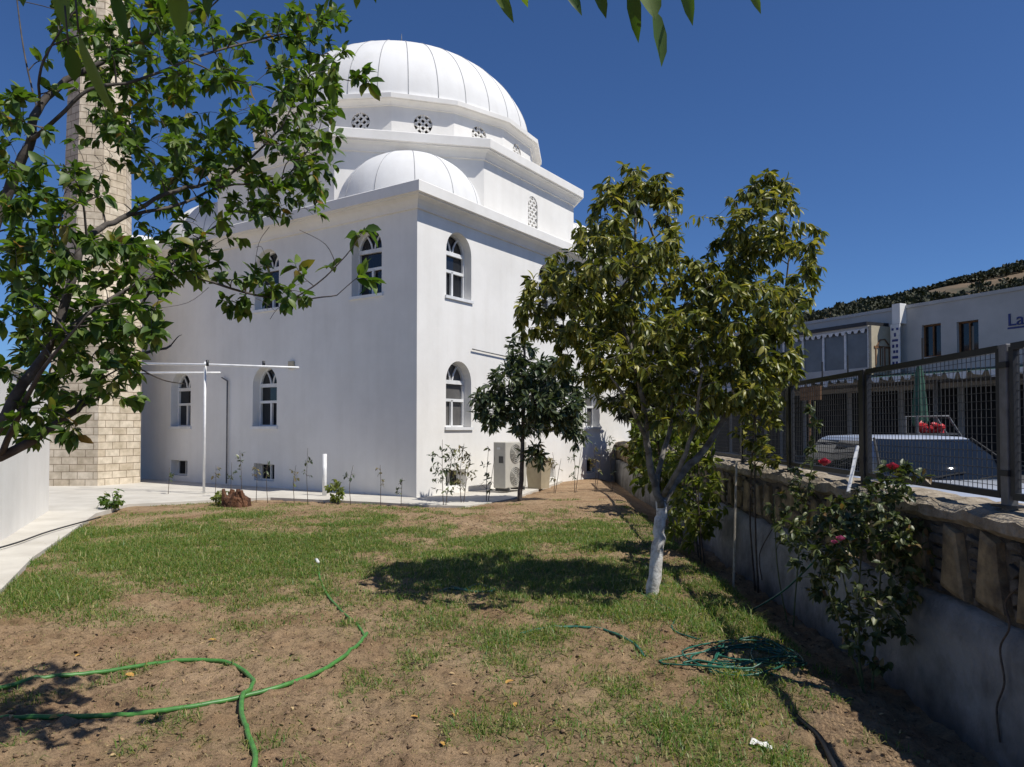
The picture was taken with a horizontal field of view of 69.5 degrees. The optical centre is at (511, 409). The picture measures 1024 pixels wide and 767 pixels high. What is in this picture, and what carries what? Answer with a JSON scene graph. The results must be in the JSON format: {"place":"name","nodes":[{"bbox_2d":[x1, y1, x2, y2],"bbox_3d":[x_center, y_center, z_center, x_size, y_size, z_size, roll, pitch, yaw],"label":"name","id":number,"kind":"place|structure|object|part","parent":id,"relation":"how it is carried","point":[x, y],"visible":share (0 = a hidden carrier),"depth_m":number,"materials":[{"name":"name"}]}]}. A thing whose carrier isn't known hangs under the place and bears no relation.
{"place":"outdoors","nodes":[
{"label":"outdoors","id":0,"kind":"place"},
{"bbox_2d":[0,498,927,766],"bbox_3d":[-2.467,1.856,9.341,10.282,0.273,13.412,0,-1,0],"label":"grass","id":1,"kind":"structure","parent":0,"point":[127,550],"depth_m":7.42,"materials":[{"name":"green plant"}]},
{"bbox_2d":[0,478,999,766],"bbox_3d":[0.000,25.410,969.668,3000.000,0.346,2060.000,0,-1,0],"label":"ground","id":2,"kind":"structure","parent":0,"point":[894,704],"depth_m":4.87,"materials":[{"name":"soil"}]},
{"bbox_2d":[48,714,59,718],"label":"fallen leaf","id":3,"kind":"object","parent":2,"relation":"on","point":[54,716],"visible":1,"depth_m":4.17,"materials":[{"name":"plant"}]},
{"bbox_2d":[97,488,124,511],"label":"plant","id":4,"kind":"object","parent":2,"relation":"on","point":[108,503],"visible":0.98,"depth_m":14.38,"materials":[{"name":"green plant"}]},
{"bbox_2d":[0,658,257,766],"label":"garden hose","id":5,"kind":"object","parent":2,"relation":"on","point":[251,743],"visible":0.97,"depth_m":4.81,"materials":[{"name":"green rubber"}]},
{"bbox_2d":[168,468,174,493],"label":"seedling","id":6,"kind":"object","parent":2,"relation":"on","point":[171,475],"visible":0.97,"depth_m":17.57,"materials":[{"name":"green plant"}]},
{"bbox_2d":[0,631,368,719],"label":"garden hose","id":7,"kind":"object","parent":2,"relation":"on","point":[173,708],"visible":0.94,"depth_m":4.28,"materials":[{"name":"green rubber"}]},
{"bbox_2d":[211,467,220,492],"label":"seedling","id":8,"kind":"object","parent":2,"relation":"on","point":[218,474],"visible":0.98,"depth_m":16.93,"materials":[{"name":"green plant"}]},
{"bbox_2d":[210,488,228,505],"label":"plant","id":9,"kind":"object","parent":2,"relation":"on","point":[216,497],"visible":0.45,"depth_m":15.43,"materials":[{"name":"green plant"}]},
{"bbox_2d":[227,464,236,480],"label":"seedling","id":10,"kind":"object","parent":2,"relation":"on","point":[235,471],"visible":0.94,"depth_m":16.52,"materials":[{"name":"green plant"}]},
{"bbox_2d":[221,489,251,507],"bbox_3d":[-5.701,1.916,15.225,0.588,0.571,0.472,0,-1,0],"label":"tree stump","id":11,"kind":"object","parent":2,"relation":"on","point":[238,498],"visible":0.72,"depth_m":15.10,"materials":[{"name":"brown wood"}]},
{"bbox_2d":[236,452,244,489],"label":"seedling","id":12,"kind":"object","parent":2,"relation":"on","point":[240,460],"visible":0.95,"depth_m":16.32,"materials":[{"name":"green plant"}]},
{"bbox_2d":[252,466,260,499],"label":"seedling","id":13,"kind":"object","parent":2,"relation":"on","point":[255,468],"visible":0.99,"depth_m":16.13,"materials":[{"name":"green plant"}]},
{"bbox_2d":[263,461,271,502],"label":"seedling","id":14,"kind":"object","parent":2,"relation":"on","point":[268,463],"visible":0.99,"depth_m":15.95,"materials":[{"name":"green plant"}]},
{"bbox_2d":[0,478,561,593],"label":"walkway","id":15,"kind":"structure","parent":2,"relation":"on","point":[68,505],"depth_m":16.17,"materials":[{"name":"concrete"}]},
{"bbox_2d":[0,364,49,540],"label":"wall","id":16,"kind":"structure","parent":15,"relation":"on","point":[24,487],"depth_m":11.64,"materials":[{"name":"white paint"}]},
{"bbox_2d":[0,516,100,547],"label":"cable","id":17,"kind":"object","parent":15,"relation":"on","point":[48,531],"visible":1,"depth_m":10.91,"materials":[{"name":"rubber"}]},
{"bbox_2d":[48,0,141,485],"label":"minaret","id":18,"kind":"object","parent":15,"relation":"on","point":[111,430],"visible":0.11,"depth_m":20.57,"materials":[{"name":"stone"}]},
{"bbox_2d":[140,360,298,492],"bbox_3d":[-7.367,0.413,17.603,5.034,3.154,0.533,0,-1,18],"label":"pipe frame","id":19,"kind":"object","parent":15,"relation":"on","point":[206,364],"visible":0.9,"depth_m":17.58,"materials":[{"name":"paint"}]},
{"bbox_2d":[322,454,326,495],"bbox_3d":[-4.359,1.541,17.168,0.097,1.017,0.097,0,-1,0],"label":"marker post","id":20,"kind":"object","parent":15,"relation":"on","point":[324,471],"visible":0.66,"depth_m":17.13,"materials":[{"name":"white plastic"}]},
{"bbox_2d":[494,441,525,491],"bbox_3d":[-0.043,1.397,18.265,0.402,1.200,0.962,-1,-2,34],"label":"air conditioner","id":21,"kind":"object","parent":15,"relation":"on","point":[506,468],"visible":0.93,"depth_m":17.93,"materials":[{"name":"plastic"}]},
{"bbox_2d":[526,458,552,488],"bbox_3d":[0.690,1.659,19.265,0.550,0.785,0.550,-1,-2,34],"label":"planter","id":22,"kind":"object","parent":15,"relation":"on","point":[537,480],"visible":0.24,"depth_m":19.11,"materials":[{"name":"beige plastic"}]},
{"bbox_2d":[289,468,299,502],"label":"seedling","id":23,"kind":"object","parent":2,"relation":"on","point":[294,479],"visible":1,"depth_m":15.94,"materials":[{"name":"green plant"}]},
{"bbox_2d":[302,448,312,502],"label":"seedling","id":24,"kind":"object","parent":2,"relation":"on","point":[311,462],"visible":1,"depth_m":15.61,"materials":[{"name":"green plant"}]},
{"bbox_2d":[324,479,345,502],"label":"plant","id":25,"kind":"object","parent":2,"relation":"on","point":[335,487],"visible":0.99,"depth_m":15.94,"materials":[{"name":"green plant"}]},
{"bbox_2d":[318,565,364,634],"bbox_3d":[-1.759,1.799,7.214,0.117,0.043,3.182,1,-2,-21],"label":"garden hose","id":26,"kind":"object","parent":2,"relation":"on","point":[348,616],"visible":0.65,"depth_m":6.66,"materials":[{"name":"green rubber"}]},
{"bbox_2d":[343,468,353,504],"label":"seedling","id":27,"kind":"object","parent":2,"relation":"on","point":[350,479],"visible":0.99,"depth_m":15.58,"materials":[{"name":"green plant"}]},
{"bbox_2d":[375,468,384,505],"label":"seedling","id":28,"kind":"object","parent":2,"relation":"on","point":[380,472],"visible":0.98,"depth_m":15.23,"materials":[{"name":"green plant"}]},
{"bbox_2d":[0,0,760,461],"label":"foreground tree","id":29,"kind":"object","parent":2,"relation":"on","point":[34,308],"visible":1,"depth_m":3.14,"materials":[{"name":"green plant"}]},
{"bbox_2d":[132,34,630,497],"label":"mosque","id":30,"kind":"structure","parent":2,"relation":"on","point":[456,194],"depth_m":19.26,"materials":[{"name":"white paint"}]},
{"bbox_2d":[168,374,190,428],"bbox_3d":[-9.738,-0.264,21.950,1.100,1.680,0.335,-1,-2,34],"label":"window","id":31,"kind":"structure","parent":30,"relation":"in","point":[184,390],"depth_m":22.19,"materials":[{"name":"white plastic"}]},
{"bbox_2d":[178,460,187,474],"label":"basement window","id":32,"kind":"structure","parent":30,"relation":"in","point":[182,464],"depth_m":22.18,"materials":[{"name":"white plastic"}]},
{"bbox_2d":[250,368,277,428],"bbox_3d":[-6.539,-0.316,19.812,1.100,1.680,0.335,-1,-2,34],"label":"window","id":33,"kind":"structure","parent":30,"relation":"in","point":[268,382],"depth_m":20.03,"materials":[{"name":"white plastic"}]},
{"bbox_2d":[252,251,278,312],"bbox_3d":[-6.497,-3.456,19.859,1.100,1.680,0.335,-1,-2,34],"label":"window","id":34,"kind":"structure","parent":30,"relation":"in","point":[273,256],"depth_m":20.00,"materials":[{"name":"white plastic"}]},
{"bbox_2d":[261,464,273,480],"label":"basement window","id":35,"kind":"structure","parent":30,"relation":"in","point":[270,470],"depth_m":19.99,"materials":[{"name":"black glass"}]},
{"bbox_2d":[352,113,369,128],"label":"lattice window","id":36,"kind":"structure","parent":30,"relation":"in","point":[361,121],"depth_m":20.52,"materials":[{"name":"white paint"}]},
{"bbox_2d":[349,231,382,299],"bbox_3d":[-3.422,-3.506,17.802,1.100,1.680,0.335,-1,-2,34],"label":"window","id":37,"kind":"structure","parent":30,"relation":"in","point":[368,249],"depth_m":17.96,"materials":[{"name":"white plastic"}]},
{"bbox_2d":[414,116,431,132],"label":"lattice window","id":38,"kind":"structure","parent":30,"relation":"in","point":[421,124],"depth_m":20.69,"materials":[{"name":"white paint"}]},
{"bbox_2d":[446,470,458,487],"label":"basement window","id":39,"kind":"structure","parent":30,"relation":"in","point":[456,476],"depth_m":18.19,"materials":[{"name":"black glass"}]},
{"bbox_2d":[445,363,473,429],"bbox_3d":[-1.400,-0.338,18.091,0.335,1.680,1.100,-1,-2,34],"label":"window","id":40,"kind":"structure","parent":30,"relation":"in","point":[454,377],"depth_m":18.32,"materials":[{"name":"white plastic"}]},
{"bbox_2d":[445,234,473,303],"bbox_3d":[-1.400,-3.497,18.168,0.335,1.680,1.100,-1,-2,34],"label":"window","id":41,"kind":"structure","parent":30,"relation":"in","point":[454,250],"depth_m":18.38,"materials":[{"name":"white plastic"}]},
{"bbox_2d":[472,127,485,137],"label":"lattice window","id":42,"kind":"structure","parent":30,"relation":"in","point":[476,132],"depth_m":21.48,"materials":[{"name":"white paint"}]},
{"bbox_2d":[513,144,519,154],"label":"lattice window","id":43,"kind":"structure","parent":30,"relation":"in","point":[515,149],"depth_m":22.79,"materials":[{"name":"white paint"}]},
{"bbox_2d":[528,196,536,227],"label":"lattice window","id":44,"kind":"structure","parent":30,"relation":"in","point":[531,202],"depth_m":21.95,"materials":[{"name":"white paint"}]},
{"bbox_2d":[538,266,557,322],"bbox_3d":[0.937,-3.412,21.655,0.335,1.680,1.100,-1,-2,34],"label":"window","id":45,"kind":"structure","parent":30,"relation":"in","point":[539,279],"depth_m":21.88,"materials":[{"name":"white plastic"}]},
{"bbox_2d":[587,460,591,472],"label":"basement window","id":46,"kind":"structure","parent":30,"relation":"in","point":[588,462],"depth_m":24.16,"materials":[{"name":"black glass"}]},
{"bbox_2d":[584,387,600,428],"bbox_3d":[2.492,-0.196,23.907,0.335,1.680,1.100,-1,-2,34],"label":"window","id":47,"kind":"structure","parent":30,"relation":"in","point":[589,407],"depth_m":24.23,"materials":[{"name":"white plastic"}]},
{"bbox_2d":[395,479,404,501],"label":"seedling","id":48,"kind":"object","parent":2,"relation":"on","point":[400,481],"visible":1,"depth_m":15.24,"materials":[{"name":"green plant"}]},
{"bbox_2d":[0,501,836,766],"bbox_3d":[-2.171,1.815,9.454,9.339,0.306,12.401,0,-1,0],"label":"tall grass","id":49,"kind":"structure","parent":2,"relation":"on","point":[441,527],"depth_m":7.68,"materials":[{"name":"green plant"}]},
{"bbox_2d":[428,439,459,504],"bbox_3d":[-1.422,1.339,15.058,0.686,1.458,0.502,0,-1,0],"label":"garden plant","id":50,"kind":"object","parent":2,"relation":"on","point":[433,455],"visible":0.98,"depth_m":15.08,"materials":[{"name":"green plant"}]},
{"bbox_2d":[427,583,494,592],"bbox_3d":[-0.515,1.794,7.414,0.716,0.044,0.422,0,-1,0],"label":"garden hose","id":51,"kind":"object","parent":2,"relation":"on","point":[458,588],"visible":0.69,"depth_m":7.34,"materials":[{"name":"teal rubber"}]},
{"bbox_2d":[446,445,476,501],"bbox_3d":[-1.056,1.399,15.586,0.692,1.355,0.500,1,-2,-21],"label":"garden plant","id":52,"kind":"object","parent":2,"relation":"on","point":[466,467],"visible":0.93,"depth_m":15.60,"materials":[{"name":"green plant"}]},
{"bbox_2d":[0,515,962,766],"bbox_3d":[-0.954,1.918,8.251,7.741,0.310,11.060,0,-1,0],"label":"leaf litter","id":53,"kind":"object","parent":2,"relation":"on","point":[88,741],"visible":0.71,"depth_m":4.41,"materials":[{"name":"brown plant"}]},
{"bbox_2d":[0,507,973,766],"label":"soil clods","id":54,"kind":"object","parent":2,"relation":"on","point":[542,741],"visible":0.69,"depth_m":4.64,"materials":[{"name":"brown soil"}]},
{"bbox_2d":[479,446,494,500],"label":"garden plant","id":55,"kind":"object","parent":2,"relation":"on","point":[487,476],"visible":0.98,"depth_m":15.95,"materials":[{"name":"green plant"}]},
{"bbox_2d":[468,331,592,500],"bbox_3d":[0.376,0.102,15.847,2.746,3.872,1.662,0,-1,0],"label":"loquat tree","id":56,"kind":"object","parent":2,"relation":"on","point":[568,421],"visible":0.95,"depth_m":15.59,"materials":[{"name":"green plant"}]},
{"bbox_2d":[548,457,562,492],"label":"garden plant","id":57,"kind":"object","parent":2,"relation":"on","point":[554,480],"visible":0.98,"depth_m":18.01,"materials":[{"name":"green plant"}]},
{"bbox_2d":[568,439,581,492],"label":"garden plant","id":58,"kind":"object","parent":2,"relation":"on","point":[578,467],"visible":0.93,"depth_m":18.01,"materials":[{"name":"green plant"}]},
{"bbox_2d":[520,625,645,656],"bbox_3d":[0.627,1.757,5.717,1.051,0.048,0.473,-1,-2,32],"label":"garden hose","id":59,"kind":"object","parent":2,"relation":"on","point":[605,630],"visible":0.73,"depth_m":5.86,"materials":[{"name":"teal rubber"}]},
{"bbox_2d":[588,446,602,491],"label":"garden plant","id":60,"kind":"object","parent":2,"relation":"on","point":[592,465],"visible":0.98,"depth_m":18.25,"materials":[{"name":"green plant"}]},
{"bbox_2d":[606,436,617,490],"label":"garden plant","id":61,"kind":"object","parent":2,"relation":"on","point":[614,471],"visible":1,"depth_m":19.01,"materials":[{"name":"green plant"}]},
{"bbox_2d":[616,413,654,474],"bbox_3d":[3.379,1.079,18.561,1.255,2.152,1.668,-1,-2,32],"label":"shrub","id":62,"kind":"object","parent":2,"relation":"on","point":[632,446],"visible":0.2,"depth_m":18.38,"materials":[{"name":"green plant"}]},
{"bbox_2d":[628,406,683,515],"bbox_3d":[2.832,0.985,14.014,1.272,2.125,1.628,0,-1,0],"label":"shrub","id":63,"kind":"object","parent":2,"relation":"on","point":[640,454],"visible":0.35,"depth_m":13.90,"materials":[{"name":"green plant"}]},
{"bbox_2d":[513,161,829,594],"bbox_3d":[1.525,-0.238,7.346,3.034,4.337,2.969,0,-1,0],"label":"fruit tree","id":64,"kind":"object","parent":2,"relation":"on","point":[671,334],"visible":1,"depth_m":6.97,"materials":[{"name":"green plant"}]},
{"bbox_2d":[660,398,731,564],"bbox_3d":[2.368,0.899,9.676,0.885,2.280,1.442,0,-1,0],"label":"green bush","id":65,"kind":"object","parent":2,"relation":"on","point":[694,526],"visible":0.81,"depth_m":9.52,"materials":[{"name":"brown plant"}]},
{"bbox_2d":[732,461,736,586],"bbox_3d":[2.407,1.274,7.971,0.063,1.442,0.018,0,-1,0],"label":"stake","id":66,"kind":"object","parent":2,"relation":"on","point":[734,539],"visible":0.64,"depth_m":7.96,"materials":[{"name":"wood"}]},
{"bbox_2d":[638,591,853,699],"bbox_3d":[1.567,1.772,5.917,1.110,0.135,2.676,0,-1,0],"label":"hose tangle","id":67,"kind":"object","parent":2,"relation":"on","point":[710,666],"visible":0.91,"depth_m":5.12,"materials":[{"name":"teal rubber"}]},
{"bbox_2d":[727,365,785,592],"bbox_3d":[2.717,0.720,8.143,0.638,2.561,1.148,0,-1,0],"label":"young tree","id":68,"kind":"object","parent":2,"relation":"on","point":[767,420],"visible":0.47,"depth_m":8.06,"materials":[{"name":"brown plant"}]},
{"bbox_2d":[750,738,771,749],"bbox_3d":[1.282,1.713,3.783,0.110,0.021,0.060,6,2,29],"label":"wrapper","id":69,"kind":"object","parent":2,"relation":"on","point":[758,742],"visible":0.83,"depth_m":3.79,"materials":[{"name":"white plastic"}]},
{"bbox_2d":[752,559,817,609],"bbox_3d":[2.423,1.554,6.563,0.018,0.612,0.718,1,-2,-32],"label":"garden hose","id":70,"kind":"object","parent":2,"relation":"on","point":[787,587],"visible":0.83,"depth_m":6.56,"materials":[{"name":"teal rubber"}]},
{"bbox_2d":[762,404,830,626],"bbox_3d":[2.554,0.974,6.662,0.581,2.101,0.540,0,-1,0],"label":"rose bush","id":71,"kind":"object","parent":2,"relation":"on","point":[807,451],"visible":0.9,"depth_m":6.68,"materials":[{"name":"green plant"}]},
{"bbox_2d":[770,687,836,766],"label":"irrigation pipe","id":72,"kind":"object","parent":2,"relation":"on","point":[815,732],"visible":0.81,"depth_m":3.81,"materials":[{"name":"black plastic"}]},
{"bbox_2d":[614,441,1023,766],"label":"garden wall","id":73,"kind":"structure","parent":2,"relation":"on","point":[946,671],"depth_m":4.71,"materials":[{"name":"white paint"}]},
{"bbox_2d":[759,529,772,579],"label":"creeper stem","id":74,"kind":"object","parent":73,"relation":"attached to","point":[760,552],"visible":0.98,"depth_m":8.23,"materials":[{"name":"brown plant"}]},
{"bbox_2d":[634,326,1023,511],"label":"fence","id":75,"kind":"object","parent":73,"relation":"on","point":[1008,491],"visible":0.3,"depth_m":5.10,"materials":[{"name":"metal"}]},
{"bbox_2d":[846,445,858,492],"bbox_3d":[2.514,0.437,5.441,0.020,0.340,0.275,-1,-2,40],"label":"stake","id":76,"kind":"object","parent":73,"relation":"on","point":[853,468],"visible":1,"depth_m":5.43,"materials":[{"name":"white wood"}]},
{"bbox_2d":[995,588,1017,742],"bbox_3d":[2.604,1.349,3.884,0.011,0.856,0.198,0,-1,2],"label":"creeper stem","id":77,"kind":"object","parent":73,"relation":"attached to","point":[1001,661],"visible":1,"depth_m":3.92,"materials":[{"name":"brown plant"}]},
{"bbox_2d":[771,459,938,693],"bbox_3d":[2.339,1.161,5.007,1.043,1.650,0.835,0,-1,0],"label":"rose bush","id":78,"kind":"object","parent":2,"relation":"on","point":[850,530],"visible":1,"depth_m":4.90,"materials":[{"name":"green plant"}]},
{"bbox_2d":[0,0,1023,374],"label":"sky","id":79,"kind":"structure","parent":0,"point":[898,125],"materials":[{"name":"blue"}]},
{"bbox_2d":[648,270,1023,344],"bbox_3d":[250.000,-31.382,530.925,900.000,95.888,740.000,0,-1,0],"label":"hill","id":80,"kind":"structure","parent":0,"point":[955,288],"depth_m":309.92,"materials":[{"name":"green plant"}]},
{"bbox_2d":[751,259,1023,329],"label":"hill scrub","id":81,"kind":"object","parent":80,"relation":"on","point":[879,302],"visible":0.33,"depth_m":300.79,"materials":[{"name":"green plant"}]},
{"bbox_2d":[706,453,1023,482],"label":"street","id":82,"kind":"structure","parent":0,"point":[803,459],"depth_m":36.30,"materials":[{"name":"grey asphalt"}]},
{"bbox_2d":[599,359,692,427],"bbox_3d":[4.323,0.333,23.211,3.242,4.128,2.119,0,-1,0],"label":"evergreen tree","id":83,"kind":"object","parent":82,"relation":"on","point":[622,416],"visible":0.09,"depth_m":23.04,"materials":[{"name":"green plant"}]},
{"bbox_2d":[800,386,821,440],"bbox_3d":[10.957,0.708,27.002,0.112,3.104,0.942,1,-2,-25],"label":"signboard","id":84,"kind":"object","parent":82,"relation":"on","point":[816,392],"visible":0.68,"depth_m":26.99},
{"bbox_2d":[631,286,1023,466],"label":"shop building","id":85,"kind":"structure","parent":82,"relation":"on","point":[940,327],"depth_m":31.82,"materials":[{"name":"white paint"}]},
{"bbox_2d":[890,324,900,373],"bbox_3d":[16.413,-2.595,31.593,0.052,2.122,0.449,1,-2,-25],"label":"hanging sign","id":86,"kind":"object","parent":85,"relation":"attached to","point":[895,340],"visible":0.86,"depth_m":31.57,"materials":[{"name":"blue paint"}]},
{"bbox_2d":[924,323,940,356],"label":"window","id":87,"kind":"structure","parent":85,"relation":"in","point":[932,333],"depth_m":30.76,"materials":[{"name":"blue glass"}]},
{"bbox_2d":[959,320,978,351],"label":"window","id":88,"kind":"structure","parent":85,"relation":"in","point":[964,327],"depth_m":29.41,"materials":[{"name":"blue glass"}]},
{"bbox_2d":[1007,314,1023,328],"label":"wall sign","id":89,"kind":"object","parent":85,"relation":"attached to","point":[1009,320],"visible":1,"depth_m":27.52,"materials":[{"name":"blue paint"}]},
{"bbox_2d":[803,435,1023,503],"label":"parked car","id":90,"kind":"object","parent":82,"relation":"on","point":[932,450],"visible":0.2,"depth_m":7.99,"materials":[{"name":"silver metal"}]},
{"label":"side window","id":91,"kind":"part","parent":90,"relation":"part of","materials":[{"name":"glass"}]},
{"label":"side window","id":92,"kind":"part","parent":90,"relation":"part of","materials":[{"name":"grey glass"}]},
{"bbox_2d":[912,366,928,432],"bbox_3d":[11.053,0.355,19.997,0.500,3.406,0.500,0,-1,0],"label":"closed parasol","id":93,"kind":"object","parent":82,"relation":"on","point":[921,396],"visible":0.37,"depth_m":19.92,"materials":[{"name":"green fabric"}]},
{"bbox_2d":[904,415,961,436],"bbox_3d":[7.691,1.002,13.479,0.824,1.795,0.444,0,-1,0],"label":"rack","id":94,"kind":"object","parent":82,"relation":"on","point":[925,426],"visible":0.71,"depth_m":13.39,"materials":[{"name":"grey metal"}]}
]}

